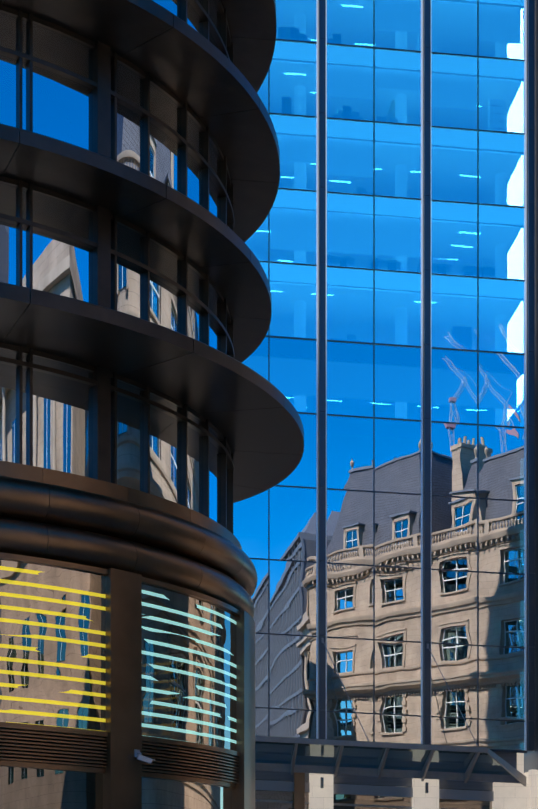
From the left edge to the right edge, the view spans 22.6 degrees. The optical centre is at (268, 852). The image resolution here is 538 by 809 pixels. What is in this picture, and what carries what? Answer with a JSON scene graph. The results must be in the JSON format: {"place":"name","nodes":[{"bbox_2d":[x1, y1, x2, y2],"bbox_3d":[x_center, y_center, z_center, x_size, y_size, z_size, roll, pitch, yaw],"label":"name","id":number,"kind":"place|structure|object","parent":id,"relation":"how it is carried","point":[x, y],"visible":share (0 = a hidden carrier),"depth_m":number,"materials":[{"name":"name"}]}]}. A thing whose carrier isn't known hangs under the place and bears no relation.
{"place":"outdoors","nodes":[
{"label":"outdoors","id":0,"kind":"place"},
{"bbox_2d":[0,461,256,808],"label":"building base","id":1,"kind":"object","parent":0,"point":[127,624],"visible":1,"depth_m":31.45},
{"bbox_2d":[134,749,154,763],"bbox_3d":[-2.936,-2.248,31.705,0.459,0.342,0.258,0,0,-22],"label":"cctv camera","id":2,"kind":"object","parent":1,"relation":"attached to","point":[139,755],"visible":1,"depth_m":31.62,"materials":[{"name":"grey"}]},
{"bbox_2d":[0,0,303,533],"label":"building frame","id":3,"kind":"object","parent":1,"relation":"on","point":[249,417],"visible":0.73,"depth_m":32.90,"materials":[{"name":"black metal"}]},
{"bbox_2d":[0,0,227,528],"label":"windows","id":4,"kind":"structure","parent":3,"relation":"in","point":[62,407],"depth_m":32.34,"materials":[{"name":"glass"}]},
{"bbox_2d":[233,0,525,785],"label":"building","id":5,"kind":"structure","parent":0,"point":[397,368],"depth_m":71.00,"materials":[{"name":"blue glass"}]},
{"bbox_2d":[250,0,537,808],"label":"building fins and mullions","id":6,"kind":"object","parent":5,"relation":"attached to","point":[530,500],"visible":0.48,"depth_m":70.90,"materials":[{"name":"grey metal"}]},
{"bbox_2d":[255,753,529,808],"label":"building","id":7,"kind":"structure","parent":0,"point":[320,795],"depth_m":71.20,"materials":[{"name":"stone"}]},
{"label":"ground","id":8,"kind":"structure","parent":0,"visible":0},
{"bbox_2d":[255,752,516,800],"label":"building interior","id":9,"kind":"object","parent":8,"relation":"on","point":[366,786],"visible":0.02,"depth_m":71.20,"materials":[{"name":"grey"}]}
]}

